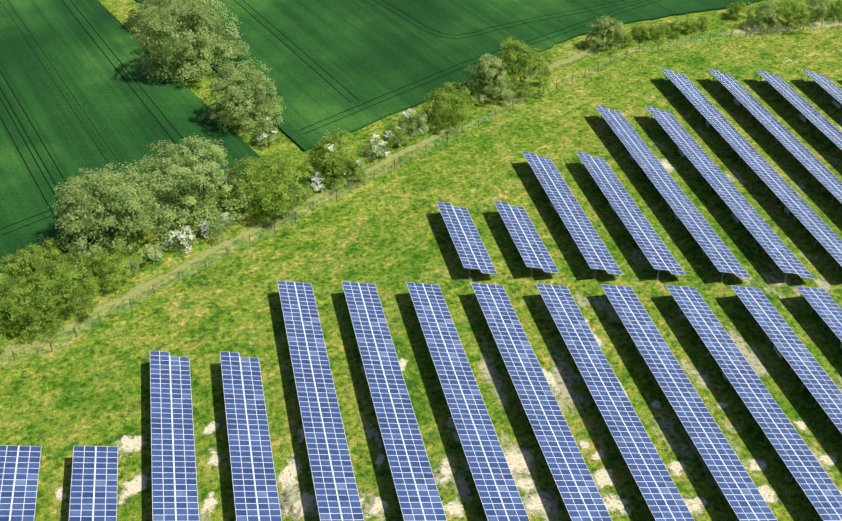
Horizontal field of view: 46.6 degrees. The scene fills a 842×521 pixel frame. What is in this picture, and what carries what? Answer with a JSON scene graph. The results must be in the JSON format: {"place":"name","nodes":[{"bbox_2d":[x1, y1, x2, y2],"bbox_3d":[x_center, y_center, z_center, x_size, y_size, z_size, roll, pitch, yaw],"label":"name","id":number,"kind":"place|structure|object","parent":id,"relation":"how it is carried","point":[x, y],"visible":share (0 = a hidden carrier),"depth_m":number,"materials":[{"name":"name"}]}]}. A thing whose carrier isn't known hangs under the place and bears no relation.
{"place":"outdoors","nodes":[
{"label":"outdoors","id":0,"kind":"place"},
{"bbox_2d":[0,0,269,270],"bbox_3d":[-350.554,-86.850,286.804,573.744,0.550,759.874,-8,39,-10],"label":"crop field","id":1,"kind":"structure","parent":0,"point":[128,127],"depth_m":217.16,"materials":[{"name":"plant"}]},
{"bbox_2d":[0,0,660,235],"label":"crop tramlines","id":2,"kind":"object","parent":1,"relation":"on","point":[245,82],"visible":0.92,"depth_m":224.84,"materials":[{"name":"plant"}]},
{"bbox_2d":[0,0,841,520],"bbox_3d":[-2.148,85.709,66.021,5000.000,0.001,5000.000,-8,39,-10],"label":"ground","id":3,"kind":"structure","parent":0,"point":[386,232],"depth_m":169.25,"materials":[{"name":"green plant"}]},
{"bbox_2d":[0,321,8,354],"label":"thicket bush","id":4,"kind":"object","parent":3,"relation":"on","point":[2,344],"visible":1,"depth_m":155.14,"materials":[{"name":"green plant"}]},
{"bbox_2d":[0,264,14,329],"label":"thicket bush","id":5,"kind":"object","parent":3,"relation":"on","point":[3,278],"visible":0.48,"depth_m":161.18,"materials":[{"name":"green plant"}]},
{"bbox_2d":[0,445,41,520],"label":"solar table","id":6,"kind":"object","parent":3,"relation":"on","point":[19,470],"visible":1,"depth_m":133.68,"materials":[{"name":"glass"}]},
{"bbox_2d":[0,243,48,294],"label":"thicket bush","id":7,"kind":"object","parent":3,"relation":"on","point":[22,267],"visible":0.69,"depth_m":166.07,"materials":[{"name":"green plant"}]},
{"bbox_2d":[0,272,65,342],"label":"thicket bush","id":8,"kind":"object","parent":3,"relation":"on","point":[7,305],"visible":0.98,"depth_m":157.41,"materials":[{"name":"green plant"}]},
{"bbox_2d":[32,237,77,277],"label":"thicket bush","id":9,"kind":"object","parent":3,"relation":"on","point":[51,252],"visible":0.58,"depth_m":170.87,"materials":[{"name":"green plant"}]},
{"bbox_2d":[55,486,68,500],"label":"bare soil patch","id":10,"kind":"object","parent":3,"relation":"on","point":[60,494],"visible":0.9,"depth_m":134.59,"materials":[{"name":"soil"}]},
{"bbox_2d":[30,253,109,323],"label":"thicket bush","id":11,"kind":"object","parent":3,"relation":"on","point":[59,272],"visible":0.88,"depth_m":161.24,"materials":[{"name":"green plant"}]},
{"bbox_2d":[69,446,117,520],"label":"solar table","id":12,"kind":"object","parent":3,"relation":"on","point":[93,495],"visible":1,"depth_m":133.11,"materials":[{"name":"glass"}]},
{"bbox_2d":[83,245,134,293],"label":"thicket bush","id":13,"kind":"object","parent":3,"relation":"on","point":[111,262],"visible":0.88,"depth_m":167.36,"materials":[{"name":"green plant"}]},
{"bbox_2d":[51,160,177,276],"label":"hedge tree","id":14,"kind":"object","parent":3,"relation":"on","point":[85,219],"visible":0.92,"depth_m":171.55,"materials":[{"name":"green plant"}]},
{"bbox_2d":[115,435,148,458],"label":"bare soil patch","id":15,"kind":"object","parent":3,"relation":"on","point":[128,444],"visible":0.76,"depth_m":141.85,"materials":[{"name":"soil"}]},
{"bbox_2d":[117,469,150,504],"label":"bare soil patch","id":16,"kind":"object","parent":3,"relation":"on","point":[133,486],"visible":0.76,"depth_m":135.68,"materials":[{"name":"soil"}]},
{"bbox_2d":[143,246,162,262],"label":"blossom bush","id":17,"kind":"object","parent":3,"relation":"on","point":[156,257],"visible":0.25,"depth_m":175.10,"materials":[{"name":"green plant"}]},
{"bbox_2d":[126,0,199,36],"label":"tree","id":18,"kind":"object","parent":3,"relation":"on","point":[155,3],"visible":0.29,"depth_m":246.33,"materials":[{"name":"green plant"}]},
{"bbox_2d":[150,351,198,520],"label":"solar table","id":19,"kind":"object","parent":3,"relation":"on","point":[174,489],"visible":1,"depth_m":139.19,"materials":[{"name":"glass"}]},
{"bbox_2d":[162,226,197,255],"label":"blossom bush","id":20,"kind":"object","parent":3,"relation":"on","point":[179,237],"visible":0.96,"depth_m":176.88,"materials":[{"name":"white plant"}]},
{"bbox_2d":[130,0,250,87],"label":"tree","id":21,"kind":"object","parent":3,"relation":"on","point":[204,42],"visible":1,"depth_m":225.27,"materials":[{"name":"green plant"}]},
{"bbox_2d":[132,133,249,240],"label":"hedge tree","id":22,"kind":"object","parent":3,"relation":"on","point":[196,184],"visible":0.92,"depth_m":179.12,"materials":[{"name":"green plant"}]},
{"bbox_2d":[194,220,211,237],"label":"blossom bush","id":23,"kind":"object","parent":3,"relation":"on","point":[202,227],"visible":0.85,"depth_m":180.43,"materials":[{"name":"white plant"}]},
{"bbox_2d":[199,491,217,514],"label":"bare soil patch","id":24,"kind":"object","parent":3,"relation":"on","point":[207,504],"visible":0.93,"depth_m":133.25,"materials":[{"name":"soil"}]},
{"bbox_2d":[202,421,220,434],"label":"bare soil patch","id":25,"kind":"object","parent":3,"relation":"on","point":[211,427],"visible":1,"depth_m":144.29,"materials":[{"name":"soil"}]},
{"bbox_2d":[206,448,221,466],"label":"bare soil patch","id":26,"kind":"object","parent":3,"relation":"on","point":[213,459],"visible":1,"depth_m":139.49,"materials":[{"name":"soil"}]},
{"bbox_2d":[217,211,235,227],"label":"blossom bush","id":27,"kind":"object","parent":3,"relation":"on","point":[226,218],"visible":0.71,"depth_m":183.50,"materials":[{"name":"white plant"}]},
{"bbox_2d":[0,123,459,358],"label":"dirt path","id":28,"kind":"structure","parent":3,"relation":"on","point":[135,291],"depth_m":177.29,"materials":[{"name":"beige soil"}]},
{"bbox_2d":[200,57,285,138],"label":"tree","id":29,"kind":"object","parent":3,"relation":"on","point":[234,94],"visible":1,"depth_m":208.78,"materials":[{"name":"green plant"}]},
{"bbox_2d":[220,352,281,520],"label":"solar table","id":30,"kind":"object","parent":3,"relation":"on","point":[256,497],"visible":1,"depth_m":139.14,"materials":[{"name":"glass"}]},
{"bbox_2d":[250,116,281,146],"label":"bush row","id":31,"kind":"object","parent":3,"relation":"on","point":[267,131],"visible":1,"depth_m":205.74,"materials":[{"name":"green plant"}]},
{"bbox_2d":[221,149,316,223],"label":"hedge tree","id":32,"kind":"object","parent":3,"relation":"on","point":[263,197],"visible":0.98,"depth_m":184.01,"materials":[{"name":"green plant"}]},
{"bbox_2d":[279,491,295,520],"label":"bare soil patch","id":33,"kind":"object","parent":3,"relation":"on","point":[287,511],"visible":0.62,"depth_m":132.99,"materials":[{"name":"soil"}]},
{"bbox_2d":[277,452,302,498],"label":"bare soil patch","id":34,"kind":"object","parent":3,"relation":"on","point":[294,471],"visible":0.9,"depth_m":137.20,"materials":[{"name":"soil"}]},
{"bbox_2d":[293,185,306,202],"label":"blossom bush","id":35,"kind":"object","parent":3,"relation":"on","point":[299,194],"visible":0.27,"depth_m":190.35,"materials":[{"name":"green plant"}]},
{"bbox_2d":[297,427,304,442],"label":"bare soil patch","id":36,"kind":"object","parent":3,"relation":"on","point":[301,433],"visible":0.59,"depth_m":143.21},
{"bbox_2d":[287,490,314,520],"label":"bare soil patch","id":37,"kind":"object","parent":3,"relation":"on","point":[306,502],"visible":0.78,"depth_m":133.25,"materials":[{"name":"soil"}]},
{"bbox_2d":[303,172,325,192],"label":"blossom bush","id":38,"kind":"object","parent":3,"relation":"on","point":[317,179],"visible":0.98,"depth_m":192.79,"materials":[{"name":"white plant"}]},
{"bbox_2d":[277,281,363,520],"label":"solar table","id":39,"kind":"object","parent":3,"relation":"on","point":[336,490],"visible":1,"depth_m":144.06,"materials":[{"name":"glass"}]},
{"bbox_2d":[296,129,371,187],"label":"hedge tree","id":40,"kind":"object","parent":3,"relation":"on","point":[327,153],"visible":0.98,"depth_m":192.67,"materials":[{"name":"green plant"}]},
{"bbox_2d":[341,168,350,179],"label":"blossom bush","id":41,"kind":"object","parent":3,"relation":"on","point":[345,173],"visible":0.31,"depth_m":196.07,"materials":[{"name":"green plant"}]},
{"bbox_2d":[353,158,369,172],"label":"blossom bush","id":42,"kind":"object","parent":3,"relation":"on","point":[360,165],"visible":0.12,"depth_m":198.63,"materials":[{"name":"green plant"}]},
{"bbox_2d":[359,491,371,505],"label":"bare soil patch","id":43,"kind":"object","parent":3,"relation":"on","point":[362,499],"visible":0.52,"depth_m":134.05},
{"bbox_2d":[361,132,389,160],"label":"hedge bush","id":44,"kind":"object","parent":3,"relation":"on","point":[378,147],"visible":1,"depth_m":201.23,"materials":[{"name":"green plant"}]},
{"bbox_2d":[364,491,388,520],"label":"bare soil patch","id":45,"kind":"object","parent":3,"relation":"on","point":[380,504],"visible":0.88,"depth_m":132.99,"materials":[{"name":"soil"}]},
{"bbox_2d":[374,449,386,467],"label":"bare soil patch","id":46,"kind":"object","parent":3,"relation":"on","point":[381,458],"visible":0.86,"depth_m":139.49,"materials":[{"name":"soil"}]},
{"bbox_2d":[341,281,446,520],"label":"solar table","id":47,"kind":"object","parent":3,"relation":"on","point":[415,483],"visible":1,"depth_m":144.00,"materials":[{"name":"blue glass"}]},
{"bbox_2d":[381,124,409,148],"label":"hedge bush","id":48,"kind":"object","parent":3,"relation":"on","point":[395,129],"visible":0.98,"depth_m":204.99,"materials":[{"name":"green plant"}]},
{"bbox_2d":[399,358,408,370],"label":"bare soil patch","id":49,"kind":"object","parent":3,"relation":"on","point":[403,362],"visible":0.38,"depth_m":154.96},
{"bbox_2d":[395,108,428,139],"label":"hedge bush","id":50,"kind":"object","parent":3,"relation":"on","point":[407,120],"visible":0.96,"depth_m":208.56,"materials":[{"name":"green plant"}]},
{"bbox_2d":[0,21,841,365],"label":"fence","id":51,"kind":"object","parent":3,"relation":"on","point":[374,177],"visible":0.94,"depth_m":197.43,"materials":[{"name":"brown wood"}]},
{"bbox_2d":[419,78,477,132],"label":"hedge bush","id":52,"kind":"object","parent":3,"relation":"on","point":[445,96],"visible":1,"depth_m":211.12,"materials":[{"name":"green plant"}]},
{"bbox_2d":[434,457,463,483],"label":"bare soil patch","id":53,"kind":"object","parent":3,"relation":"on","point":[446,471],"visible":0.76,"depth_m":137.84,"materials":[{"name":"soil"}]},
{"bbox_2d":[446,416,455,428],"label":"bare soil patch","id":54,"kind":"object","parent":3,"relation":"on","point":[451,423],"visible":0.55,"depth_m":144.91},
{"bbox_2d":[442,499,463,516],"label":"bare soil patch","id":55,"kind":"object","parent":3,"relation":"on","point":[454,508],"visible":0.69,"depth_m":132.72,"materials":[{"name":"soil"}]},
{"bbox_2d":[452,429,461,444],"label":"bare soil patch","id":56,"kind":"object","parent":3,"relation":"on","point":[456,438],"visible":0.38,"depth_m":142.83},
{"bbox_2d":[436,202,496,278],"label":"solar table","id":57,"kind":"object","parent":3,"relation":"on","point":[467,241],"visible":0.98,"depth_m":177.20,"materials":[{"name":"glass"}]},
{"bbox_2d":[406,282,529,520],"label":"solar table","id":58,"kind":"object","parent":3,"relation":"on","point":[499,494],"visible":1,"depth_m":143.98,"materials":[{"name":"blue glass"}]},
{"bbox_2d":[463,51,518,105],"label":"hedge tree","id":59,"kind":"object","parent":3,"relation":"on","point":[488,73],"visible":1,"depth_m":219.14,"materials":[{"name":"green plant"}]},
{"bbox_2d":[504,446,541,479],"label":"bare soil patch","id":60,"kind":"object","parent":3,"relation":"on","point":[517,457],"visible":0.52,"depth_m":139.34,"materials":[{"name":"soil"}]},
{"bbox_2d":[492,37,554,97],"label":"hedge tree","id":61,"kind":"object","parent":3,"relation":"on","point":[517,64],"visible":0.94,"depth_m":220.87,"materials":[{"name":"green plant"}]},
{"bbox_2d":[515,477,536,493],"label":"bare soil patch","id":62,"kind":"object","parent":3,"relation":"on","point":[521,483],"visible":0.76,"depth_m":136.09,"materials":[{"name":"soil"}]},
{"bbox_2d":[494,201,558,277],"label":"solar table","id":63,"kind":"object","parent":3,"relation":"on","point":[529,244],"visible":0.98,"depth_m":177.40,"materials":[{"name":"glass"}]},
{"bbox_2d":[522,494,551,515],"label":"bare soil patch","id":64,"kind":"object","parent":3,"relation":"on","point":[536,502],"visible":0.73,"depth_m":133.25,"materials":[{"name":"soil"}]},
{"bbox_2d":[471,283,611,520],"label":"solar table","id":65,"kind":"object","parent":3,"relation":"on","point":[577,487],"visible":0.96,"depth_m":143.91,"materials":[{"name":"blue glass"}]},
{"bbox_2d":[541,366,559,390],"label":"bare drip line","id":66,"kind":"object","parent":3,"relation":"on","point":[550,378],"visible":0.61,"depth_m":152.23,"materials":[{"name":"soil"}]},
{"bbox_2d":[519,45,601,83],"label":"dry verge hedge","id":67,"kind":"object","parent":3,"relation":"on","point":[560,62],"visible":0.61,"depth_m":238.86,"materials":[{"name":"beige plant"}]},
{"bbox_2d":[522,152,622,278],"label":"solar table","id":68,"kind":"object","parent":3,"relation":"on","point":[596,254],"visible":0.94,"depth_m":182.95,"materials":[{"name":"glass"}]},
{"bbox_2d":[580,440,589,449],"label":"bare soil patch","id":69,"kind":"object","parent":3,"relation":"on","point":[584,444],"visible":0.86,"depth_m":141.70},
{"bbox_2d":[584,318,602,345],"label":"bare drip line","id":70,"kind":"object","parent":3,"relation":"on","point":[599,341],"visible":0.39,"depth_m":159.76,"materials":[{"name":"soil"}]},
{"bbox_2d":[591,449,606,460],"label":"bare soil patch","id":71,"kind":"object","parent":3,"relation":"on","point":[598,455],"visible":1,"depth_m":140.07,"materials":[{"name":"soil"}]},
{"bbox_2d":[593,467,615,487],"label":"bare soil patch","id":72,"kind":"object","parent":3,"relation":"on","point":[604,476],"visible":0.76,"depth_m":136.92,"materials":[{"name":"soil"}]},
{"bbox_2d":[583,16,628,53],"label":"hedge tree","id":73,"kind":"object","parent":3,"relation":"on","point":[604,24],"visible":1,"depth_m":240.01,"materials":[{"name":"green plant"}]},
{"bbox_2d":[535,283,694,520],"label":"solar table","id":74,"kind":"object","parent":3,"relation":"on","point":[662,497],"visible":0.94,"depth_m":143.88,"materials":[{"name":"blue glass"}]},
{"bbox_2d":[600,485,636,516],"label":"bare soil patch","id":75,"kind":"object","parent":3,"relation":"on","point":[613,502],"visible":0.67,"depth_m":133.38,"materials":[{"name":"soil"}]},
{"bbox_2d":[611,32,635,45],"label":"hedgerow bush","id":76,"kind":"object","parent":3,"relation":"on","point":[626,38],"visible":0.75,"depth_m":243.04,"materials":[{"name":"green plant"}]},
{"bbox_2d":[576,152,685,279],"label":"solar table","id":77,"kind":"object","parent":3,"relation":"on","point":[641,230],"visible":0.98,"depth_m":182.90,"materials":[{"name":"glass"}]},
{"bbox_2d":[631,23,650,44],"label":"hedgerow bush","id":78,"kind":"object","parent":3,"relation":"on","point":[640,31],"visible":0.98,"depth_m":245.52,"materials":[{"name":"green plant"}]},
{"bbox_2d":[650,398,660,409],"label":"bare soil patch","id":79,"kind":"object","parent":3,"relation":"on","point":[654,405],"visible":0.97,"depth_m":147.95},
{"bbox_2d":[642,21,670,41],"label":"hedgerow bush","id":80,"kind":"object","parent":3,"relation":"on","point":[655,30],"visible":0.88,"depth_m":246.10,"materials":[{"name":"green plant"}]},
{"bbox_2d":[659,158,674,172],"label":"bare soil patch","id":81,"kind":"object","parent":3,"relation":"on","point":[665,164],"visible":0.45,"depth_m":200.93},
{"bbox_2d":[594,105,750,282],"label":"solar table","id":82,"kind":"object","parent":3,"relation":"on","point":[720,255],"visible":0.96,"depth_m":187.88,"materials":[{"name":"glass"}]},
{"bbox_2d":[661,21,684,40],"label":"hedgerow bush","id":83,"kind":"object","parent":3,"relation":"on","point":[673,28],"visible":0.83,"depth_m":248.56,"materials":[{"name":"green plant"}]},
{"bbox_2d":[668,460,690,476],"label":"bare soil patch","id":84,"kind":"object","parent":3,"relation":"on","point":[677,468],"visible":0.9,"depth_m":138.34,"materials":[{"name":"soil"}]},
{"bbox_2d":[679,311,687,319],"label":"bare soil patch","id":85,"kind":"object","parent":3,"relation":"on","point":[682,317],"visible":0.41,"depth_m":163.86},
{"bbox_2d":[600,284,776,520],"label":"solar table","id":86,"kind":"object","parent":3,"relation":"on","point":[740,491],"visible":0.96,"depth_m":143.88,"materials":[{"name":"glass"}]},
{"bbox_2d":[680,18,700,34],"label":"hedgerow bush","id":87,"kind":"object","parent":3,"relation":"on","point":[689,24],"visible":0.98,"depth_m":249.04,"materials":[{"name":"green plant"}]},
{"bbox_2d":[683,495,708,514],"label":"bare soil patch","id":88,"kind":"object","parent":3,"relation":"on","point":[695,503],"visible":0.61,"depth_m":133.38,"materials":[{"name":"soil"}]},
{"bbox_2d":[693,16,710,30],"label":"hedgerow bush","id":89,"kind":"object","parent":3,"relation":"on","point":[704,20],"visible":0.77,"depth_m":251.16,"materials":[{"name":"green plant"}]},
{"bbox_2d":[718,402,727,408],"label":"bare soil patch","id":90,"kind":"object","parent":3,"relation":"on","point":[724,405],"visible":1,"depth_m":147.79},
{"bbox_2d":[645,106,814,282],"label":"solar table","id":91,"kind":"object","parent":3,"relation":"on","point":[771,243],"visible":0.96,"depth_m":187.68,"materials":[{"name":"glass"}]},
{"bbox_2d":[726,1,752,19],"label":"scrub bush","id":92,"kind":"object","parent":3,"relation":"on","point":[734,8],"visible":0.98,"depth_m":255.87,"materials":[{"name":"green plant"}]},
{"bbox_2d":[660,68,841,270],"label":"solar table","id":93,"kind":"object","parent":3,"relation":"on","point":[813,222],"visible":0.96,"depth_m":195.68,"materials":[{"name":"glass"}]},
{"bbox_2d":[665,285,841,520],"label":"solar table","id":94,"kind":"object","parent":3,"relation":"on","point":[814,480],"visible":0.98,"depth_m":144.41,"materials":[{"name":"glass"}]},
{"bbox_2d":[742,459,766,471],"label":"bare soil patch","id":95,"kind":"object","parent":3,"relation":"on","point":[761,465],"visible":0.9,"depth_m":138.77,"materials":[{"name":"soil"}]},
{"bbox_2d":[741,0,782,35],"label":"scrub bush","id":96,"kind":"object","parent":3,"relation":"on","point":[762,17],"visible":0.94,"depth_m":249.84,"materials":[{"name":"green plant"}]},
{"bbox_2d":[757,484,777,502],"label":"bare soil patch","id":97,"kind":"object","parent":3,"relation":"on","point":[763,489],"visible":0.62,"depth_m":134.72,"materials":[{"name":"soil"}]},
{"bbox_2d":[708,69,841,213],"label":"solar table","id":98,"kind":"object","parent":3,"relation":"on","point":[804,156],"visible":1,"depth_m":206.23,"materials":[{"name":"glass"}]},
{"bbox_2d":[726,19,841,34],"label":"dry verge","id":99,"kind":"structure","parent":3,"relation":"on","point":[818,25],"depth_m":253.30,"materials":[{"name":"beige plant"}]},
{"bbox_2d":[731,286,841,442],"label":"solar table","id":100,"kind":"object","parent":3,"relation":"on","point":[807,368],"visible":0.98,"depth_m":153.75,"materials":[{"name":"glass"}]},
{"bbox_2d":[766,0,811,35],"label":"scrub bush","id":101,"kind":"object","parent":3,"relation":"on","point":[801,12],"visible":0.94,"depth_m":249.46,"materials":[{"name":"green plant"}]},
{"bbox_2d":[755,69,841,155],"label":"solar table","id":102,"kind":"object","parent":3,"relation":"on","point":[818,120],"visible":0.94,"depth_m":214.98,"materials":[{"name":"glass"}]},
{"bbox_2d":[793,421,806,430],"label":"bare soil patch","id":103,"kind":"object","parent":3,"relation":"on","point":[801,425],"visible":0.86,"depth_m":144.76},
{"bbox_2d":[798,0,837,27],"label":"scrub bush","id":104,"kind":"object","parent":3,"relation":"on","point":[814,9],"visible":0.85,"depth_m":252.95,"materials":[{"name":"green plant"}]},
{"bbox_2d":[795,286,841,348],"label":"solar table","id":105,"kind":"object","parent":3,"relation":"on","point":[825,306],"visible":0.92,"depth_m":162.20,"materials":[{"name":"glass"}]},
{"bbox_2d":[801,69,841,113],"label":"solar table","id":106,"kind":"object","parent":3,"relation":"on","point":[830,87],"visible":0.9,"depth_m":223.26,"materials":[{"name":"glass"}]},
{"bbox_2d":[818,454,836,465],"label":"bare soil patch","id":107,"kind":"object","parent":3,"relation":"on","point":[831,460],"visible":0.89,"depth_m":139.49,"materials":[{"name":"soil"}]},
{"bbox_2d":[826,0,841,22],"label":"scrub bush","id":108,"kind":"object","parent":3,"relation":"on","point":[832,11],"visible":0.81,"depth_m":254.49,"materials":[{"name":"green plant"}]},
{"bbox_2d":[136,0,762,151],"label":"crop field","id":109,"kind":"structure","parent":0,"point":[363,51],"depth_m":245.98,"materials":[{"name":"plant"}]}
]}

